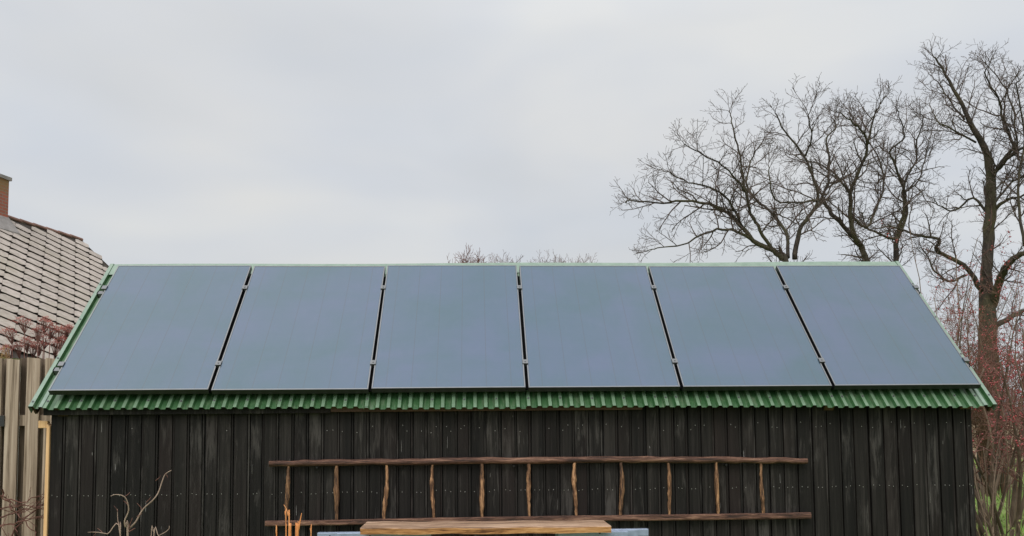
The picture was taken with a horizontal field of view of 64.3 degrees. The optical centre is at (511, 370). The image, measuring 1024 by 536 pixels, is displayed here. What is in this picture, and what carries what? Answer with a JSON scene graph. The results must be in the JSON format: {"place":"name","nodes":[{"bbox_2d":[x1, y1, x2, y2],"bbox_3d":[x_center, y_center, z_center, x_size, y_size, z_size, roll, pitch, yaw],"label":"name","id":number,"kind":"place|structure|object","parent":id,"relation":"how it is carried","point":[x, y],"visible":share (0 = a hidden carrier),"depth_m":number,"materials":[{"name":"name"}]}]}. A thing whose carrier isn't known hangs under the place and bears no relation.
{"place":"outdoors","nodes":[
{"label":"outdoors","id":0,"kind":"place"},
{"bbox_2d":[0,0,1023,405],"label":"sky","id":1,"kind":"structure","parent":0,"point":[140,131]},
{"bbox_2d":[972,424,1022,458],"bbox_3d":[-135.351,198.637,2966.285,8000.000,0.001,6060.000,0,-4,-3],"label":"field","id":2,"kind":"structure","parent":0,"point":[1007,442],"depth_m":50.58,"materials":[{"name":"green plant"}]},
{"bbox_2d":[447,244,493,262],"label":"tree","id":3,"kind":"object","parent":2,"relation":"on","point":[477,259],"visible":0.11,"depth_m":68.20,"materials":[{"name":"grey plant"}]},
{"bbox_2d":[489,250,535,262],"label":"tree","id":4,"kind":"object","parent":2,"relation":"on","point":[500,259],"visible":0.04,"depth_m":71.90,"materials":[{"name":"grey plant"}]},
{"bbox_2d":[532,250,567,262],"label":"tree","id":5,"kind":"object","parent":2,"relation":"on","point":[548,257],"visible":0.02,"depth_m":74.54,"materials":[{"name":"grey plant"}]},
{"bbox_2d":[561,253,597,262],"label":"tree","id":6,"kind":"object","parent":2,"relation":"on","point":[578,260],"visible":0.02,"depth_m":76.64,"materials":[{"name":"grey plant"}]},
{"bbox_2d":[974,460,1023,535],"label":"lawn","id":7,"kind":"structure","parent":0,"point":[1003,511],"depth_m":15.46,"materials":[{"name":"green plant"}]},
{"bbox_2d":[0,343,9,357],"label":"dry tuft","id":8,"kind":"object","parent":7,"relation":"on","point":[3,355],"visible":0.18,"depth_m":7.01,"materials":[{"name":"brown plant"}]},
{"bbox_2d":[0,488,44,535],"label":"bramble","id":9,"kind":"object","parent":7,"relation":"on","point":[20,509],"visible":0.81,"depth_m":6.06,"materials":[{"name":"brown plant"}]},
{"bbox_2d":[0,357,54,535],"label":"board fence","id":10,"kind":"object","parent":7,"relation":"on","point":[25,461],"visible":0.69,"depth_m":6.43,"materials":[{"name":"beige wood"}]},
{"bbox_2d":[0,315,73,359],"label":"dried hydrangea","id":11,"kind":"object","parent":7,"relation":"on","point":[60,342],"visible":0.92,"depth_m":7.28,"materials":[{"name":"brown plant"}]},
{"bbox_2d":[0,174,108,510],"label":"farmhouse","id":12,"kind":"object","parent":7,"relation":"on","point":[55,276],"visible":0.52,"depth_m":17.42,"materials":[{"name":"beige tile"}]},
{"bbox_2d":[88,470,170,535],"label":"corkscrew bush","id":13,"kind":"object","parent":7,"relation":"on","point":[127,525],"visible":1,"depth_m":5.10,"materials":[{"name":"plant"}]},
{"bbox_2d":[276,505,311,535],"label":"orange stemmed plant","id":14,"kind":"object","parent":7,"relation":"on","point":[297,526],"visible":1,"depth_m":4.77,"materials":[{"name":"orange plant"}]},
{"bbox_2d":[317,531,430,535],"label":"sawhorse","id":15,"kind":"object","parent":7,"relation":"on","point":[356,533],"visible":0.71,"depth_m":5.63,"materials":[{"name":"grey metal"}]},
{"bbox_2d":[360,520,610,534],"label":"wooden plank","id":16,"kind":"object","parent":15,"relation":"on","point":[475,527],"visible":1,"depth_m":5.52,"materials":[{"name":"beige wood"}]},
{"bbox_2d":[28,261,996,535],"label":"garden shed","id":17,"kind":"structure","parent":7,"relation":"on","point":[890,461],"depth_m":6.10,"materials":[{"name":"wood"}]},
{"bbox_2d":[96,285,919,297],"bbox_3d":[0.051,-0.676,6.980,7.057,0.103,0.104,0,-4,-3],"label":"mounting rail","id":18,"kind":"object","parent":17,"relation":"attached to","point":[383,287],"visible":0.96,"depth_m":6.91,"materials":[{"name":"metal"}]},
{"bbox_2d":[52,357,970,375],"bbox_3d":[0.087,-0.032,6.263,7.057,0.103,0.104,0,-4,-3],"label":"mounting rail","id":19,"kind":"object","parent":17,"relation":"attached to","point":[55,370],"visible":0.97,"depth_m":6.19,"materials":[{"name":"metal"}]},
{"bbox_2d":[48,265,251,394],"bbox_3d":[-2.797,-0.368,6.492,1.155,1.579,0.045,0,-48,-3],"label":"solar panel","id":20,"kind":"object","parent":19,"relation":"attached to","point":[164,329],"visible":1,"depth_m":6.38,"materials":[{"name":"blue glass"}]},
{"bbox_2d":[211,266,385,393],"bbox_3d":[-1.640,-0.370,6.542,1.155,1.579,0.044,0,-48,-3],"label":"solar panel","id":21,"kind":"object","parent":19,"relation":"attached to","point":[305,329],"visible":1,"depth_m":6.43,"materials":[{"name":"blue glass"}]},
{"bbox_2d":[371,265,527,392],"bbox_3d":[-0.486,-0.383,6.598,1.155,1.579,0.044,0,-48,-3],"label":"solar panel","id":22,"kind":"object","parent":19,"relation":"attached to","point":[450,328],"visible":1,"depth_m":6.49,"materials":[{"name":"blue glass"}]},
{"bbox_2d":[519,266,681,391],"bbox_3d":[0.670,-0.387,6.653,1.155,1.579,0.044,0,-48,-3],"label":"solar panel","id":23,"kind":"object","parent":19,"relation":"attached to","point":[594,328],"visible":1,"depth_m":6.54,"materials":[{"name":"blue glass"}]},
{"bbox_2d":[648,266,832,390],"bbox_3d":[1.824,-0.391,6.705,1.155,1.579,0.043,0,-48,-3],"label":"solar panel","id":24,"kind":"object","parent":19,"relation":"attached to","point":[729,328],"visible":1,"depth_m":6.59,"materials":[{"name":"blue glass"}]},
{"bbox_2d":[775,265,980,389],"bbox_3d":[2.968,-0.401,6.758,1.134,1.579,0.044,0,-48,-3],"label":"solar panel","id":25,"kind":"object","parent":19,"relation":"attached to","point":[872,326],"visible":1,"depth_m":6.65,"materials":[{"name":"blue glass"}]},
{"bbox_2d":[265,456,811,525],"bbox_3d":[0.222,0.884,6.054,4.051,0.487,0.055,0,-4,-3],"label":"wooden ladder","id":26,"kind":"object","parent":17,"relation":"hanging from","point":[481,461],"visible":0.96,"depth_m":6.04,"materials":[{"name":"brown wood"}]},
{"bbox_2d":[555,528,647,535],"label":"sawhorse","id":27,"kind":"object","parent":7,"relation":"on","point":[631,532],"visible":0.68,"depth_m":5.67,"materials":[{"name":"grey metal"}]},
{"bbox_2d":[609,72,850,262],"bbox_3d":[5.033,-1.815,18.276,5.168,9.370,3.797,1,-4,-16],"label":"oak tree","id":28,"kind":"object","parent":7,"relation":"on","point":[780,254],"visible":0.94,"depth_m":18.07,"materials":[{"name":"brown plant"}]},
{"bbox_2d":[775,74,927,261],"bbox_3d":[8.108,-2.264,19.059,3.174,10.279,4.282,0,-4,-3],"label":"oak tree","id":29,"kind":"object","parent":7,"relation":"on","point":[851,216],"visible":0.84,"depth_m":19.20,"materials":[{"name":"brown plant"}]},
{"bbox_2d":[841,90,952,266],"bbox_3d":[9.708,-2.093,20.631,4.439,10.138,2.246,3,-5,-39],"label":"oak tree","id":30,"kind":"object","parent":7,"relation":"on","point":[896,254],"visible":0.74,"depth_m":20.77,"materials":[{"name":"brown plant"}]},
{"bbox_2d":[852,37,1023,489],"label":"oak tree","id":31,"kind":"object","parent":7,"relation":"on","point":[991,197],"visible":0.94,"depth_m":19.93,"materials":[{"name":"brown plant"}]},
{"bbox_2d":[879,209,1023,528],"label":"berry shrub","id":32,"kind":"object","parent":7,"relation":"on","point":[958,334],"visible":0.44,"depth_m":12.96,"materials":[{"name":"brown plant"}]},
{"bbox_2d":[931,272,1023,496],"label":"thicket","id":33,"kind":"object","parent":7,"relation":"on","point":[978,411],"visible":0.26,"depth_m":18.11,"materials":[{"name":"brown plant"}]},
{"bbox_2d":[960,323,1023,535],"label":"berry shrub","id":34,"kind":"object","parent":7,"relation":"on","point":[1011,408],"visible":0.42,"depth_m":8.98,"materials":[{"name":"brown plant"}]},
{"bbox_2d":[973,403,1023,535],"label":"cane shrub","id":35,"kind":"object","parent":7,"relation":"on","point":[1007,502],"visible":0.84,"depth_m":8.16,"materials":[{"name":"brown plant"}]},
{"bbox_2d":[976,506,1023,535],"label":"weeds","id":36,"kind":"object","parent":7,"relation":"on","point":[1004,523],"visible":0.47,"depth_m":8.85,"materials":[{"name":"plant"}]}
]}

